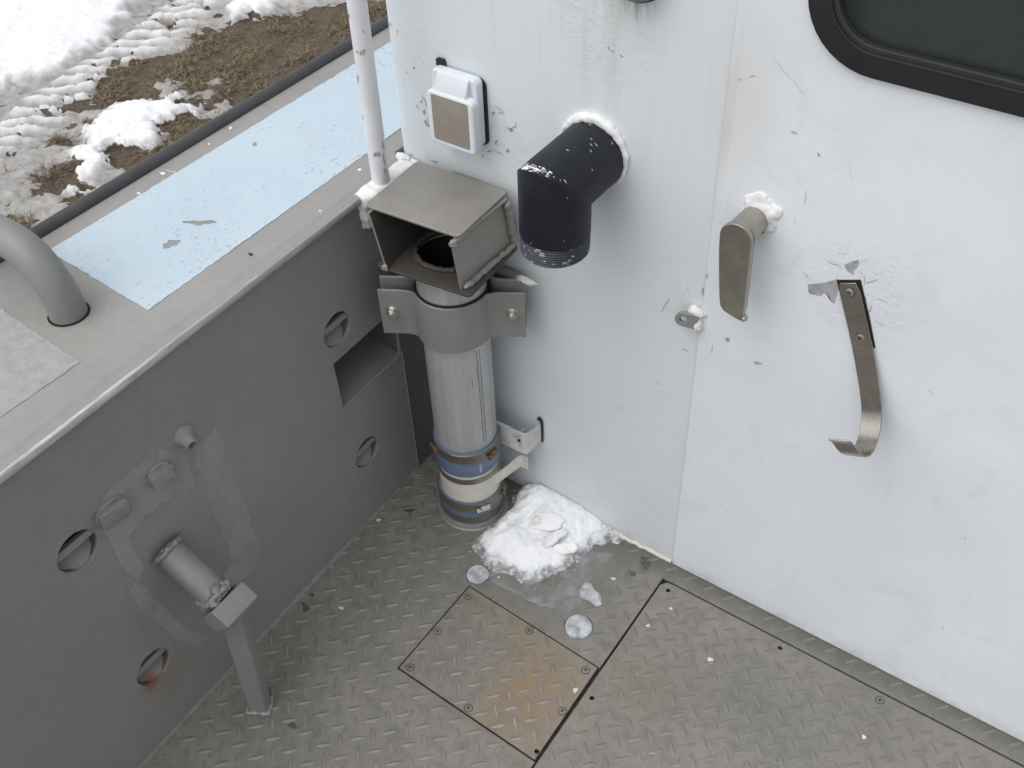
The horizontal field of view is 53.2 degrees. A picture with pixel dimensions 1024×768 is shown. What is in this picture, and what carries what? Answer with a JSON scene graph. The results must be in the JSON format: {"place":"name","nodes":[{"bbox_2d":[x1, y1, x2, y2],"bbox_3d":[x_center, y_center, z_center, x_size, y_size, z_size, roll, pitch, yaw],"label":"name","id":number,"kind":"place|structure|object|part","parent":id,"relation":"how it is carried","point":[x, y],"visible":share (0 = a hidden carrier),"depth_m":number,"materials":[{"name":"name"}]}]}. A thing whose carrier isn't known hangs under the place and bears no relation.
{"place":"outdoors","nodes":[
{"label":"outdoors","id":0,"kind":"place"},
{"bbox_2d":[0,0,386,228],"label":"dry grass","id":1,"kind":"structure","parent":0,"point":[210,76],"depth_m":4.99,"materials":[{"name":"brown plant"}]},
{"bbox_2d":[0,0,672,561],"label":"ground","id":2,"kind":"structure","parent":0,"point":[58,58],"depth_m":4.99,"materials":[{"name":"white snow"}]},
{"bbox_2d":[0,15,522,767],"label":"bulwark","id":3,"kind":"object","parent":2,"relation":"on","point":[226,377],"visible":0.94,"depth_m":1.52,"materials":[{"name":"paint"}]},
{"bbox_2d":[0,214,89,326],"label":"bent tube","id":4,"kind":"object","parent":3,"relation":"attached to","point":[33,260],"visible":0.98,"depth_m":1.33,"materials":[{"name":"grey paint"}]},
{"bbox_2d":[346,0,418,228],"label":"rail post","id":5,"kind":"object","parent":3,"relation":"on","point":[383,175],"visible":0.82,"depth_m":1.49,"materials":[{"name":"white metal"}]},
{"bbox_2d":[399,573,1018,767],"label":"hull bottom","id":6,"kind":"object","parent":2,"relation":"on","point":[586,688],"depth_m":1.71,"materials":[{"name":"painted metal"},{"name":"steel"}]},
{"bbox_2d":[143,451,1023,767],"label":"deck floor","id":7,"kind":"structure","parent":6,"relation":"on","point":[347,633],"depth_m":1.77,"materials":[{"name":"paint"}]},
{"bbox_2d":[151,533,273,716],"bbox_3d":[-0.450,0.382,1.591,0.150,0.390,0.073,25,50,25],"label":"pipe bracket","id":8,"kind":"object","parent":7,"relation":"on","point":[224,602],"visible":1,"depth_m":1.49,"materials":[{"name":"metal"}]},
{"bbox_2d":[366,162,537,530],"bbox_3d":[-0.082,-0.016,1.750,0.228,0.703,0.179,25,50,25],"label":"vent pipe","id":9,"kind":"object","parent":7,"relation":"on","point":[446,241],"visible":1,"depth_m":1.62,"materials":[{"name":"metal"}]},
{"bbox_2d":[466,565,488,584],"bbox_3d":[-0.063,0.351,1.880,0.041,0.006,0.041,25,50,25],"label":"ice plug","id":10,"kind":"object","parent":7,"relation":"on","point":[475,574],"visible":1,"depth_m":1.88,"materials":[{"name":"white ice"}]},
{"bbox_2d":[399,587,596,760],"bbox_3d":[-0.022,0.483,1.743,0.283,0.006,0.206,25,50,25],"label":"hatch cover","id":11,"kind":"object","parent":7,"relation":"on","point":[504,674],"visible":1,"depth_m":1.74,"materials":[{"name":"metal"}]},
{"bbox_2d":[469,483,624,589],"bbox_3d":[0.055,0.292,1.896,0.235,0.053,0.217,25,50,25],"label":"snow pile","id":12,"kind":"object","parent":7,"relation":"on","point":[537,529],"visible":1,"depth_m":1.91,"materials":[{"name":"white snow"}]},
{"bbox_2d":[503,552,606,602],"bbox_3d":[0.077,0.363,1.856,0.128,0.002,0.245,74,81,45],"label":"ice film","id":13,"kind":"object","parent":7,"relation":"on","point":[570,590],"visible":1,"depth_m":1.86,"materials":[{"name":"grey ice"}]},
{"bbox_2d":[386,0,737,562],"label":"cabin wall","id":14,"kind":"structure","parent":7,"relation":"on","point":[594,369],"depth_m":1.48,"materials":[{"name":"white metal"}]},
{"bbox_2d":[426,57,488,154],"bbox_3d":[-0.080,-0.400,1.479,0.087,0.120,0.038,25,50,25],"label":"socket box","id":15,"kind":"object","parent":14,"relation":"attached to","point":[457,103],"visible":1,"depth_m":1.46,"materials":[{"name":"white plastic"}]},
{"bbox_2d":[496,416,542,453],"bbox_3d":[0.011,0.080,1.871,0.083,0.072,0.046,25,50,25],"label":"wall bracket","id":16,"kind":"object","parent":14,"relation":"attached to","point":[521,442],"depth_m":1.86,"materials":[{"name":"grey metal"}]},
{"bbox_2d":[517,111,628,267],"bbox_3d":[0.073,-0.262,1.377,0.111,0.159,0.155,25,50,25],"label":"elbow pipe","id":17,"kind":"object","parent":14,"relation":"attached to","point":[572,172],"visible":1,"depth_m":1.34,"materials":[{"name":"black paint"}]},
{"bbox_2d":[628,0,653,2],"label":"wall fitting","id":18,"kind":"object","parent":14,"relation":"attached to","point":[641,1],"depth_m":1.22,"materials":[{"name":"grey paint"}]},
{"bbox_2d":[672,0,1023,741],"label":"cabin door","id":19,"kind":"structure","parent":14,"relation":"attached to","point":[876,146],"depth_m":1.32,"materials":[{"name":"white paint"}]},
{"bbox_2d":[719,192,782,321],"bbox_3d":[0.307,-0.167,1.323,0.065,0.169,0.068,25,50,25],"label":"door handle","id":20,"kind":"object","parent":19,"relation":"attached to","point":[751,222],"visible":1,"depth_m":1.29,"materials":[{"name":"silver metal"}]},
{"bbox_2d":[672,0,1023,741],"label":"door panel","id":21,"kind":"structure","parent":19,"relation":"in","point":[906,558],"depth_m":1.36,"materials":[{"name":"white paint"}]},
{"bbox_2d":[828,280,881,457],"bbox_3d":[0.447,-0.009,1.304,0.082,0.218,0.150,3,45,5],"label":"hook","id":22,"kind":"object","parent":19,"relation":"attached to","point":[855,308],"visible":1,"depth_m":1.33,"materials":[{"name":"metal"}]},
{"bbox_3d":[0.620,-0.421,0.795,0.700,0.498,0.010,25,50,25],"label":"window frame","id":23,"kind":"part","parent":19,"relation":"part of","materials":[{"name":"black rubber"}]},
{"bbox_3d":[0.624,-0.426,0.800,0.698,0.496,0.004,25,50,25],"label":"window glass","id":24,"kind":"part","parent":19,"relation":"part of","materials":[{"name":"grey glass"}]},
{"bbox_2d":[565,614,592,639],"bbox_3d":[0.117,0.424,1.792,0.049,0.012,0.049,25,50,25],"label":"ice plug","id":25,"kind":"object","parent":7,"relation":"on","point":[578,626],"visible":1,"depth_m":1.78,"materials":[{"name":"white ice"}]},
{"bbox_2d":[579,581,601,606],"bbox_3d":[0.145,0.376,1.837,0.051,0.006,0.038,25,50,25],"label":"ice chip","id":26,"kind":"object","parent":7,"relation":"on","point":[590,593],"visible":1,"depth_m":1.83,"materials":[{"name":"white ice"}]},
{"bbox_2d":[534,583,1023,767],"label":"deck panel","id":27,"kind":"structure","parent":7,"relation":"on","point":[684,679],"depth_m":1.67,"materials":[{"name":"paint"}]}
]}

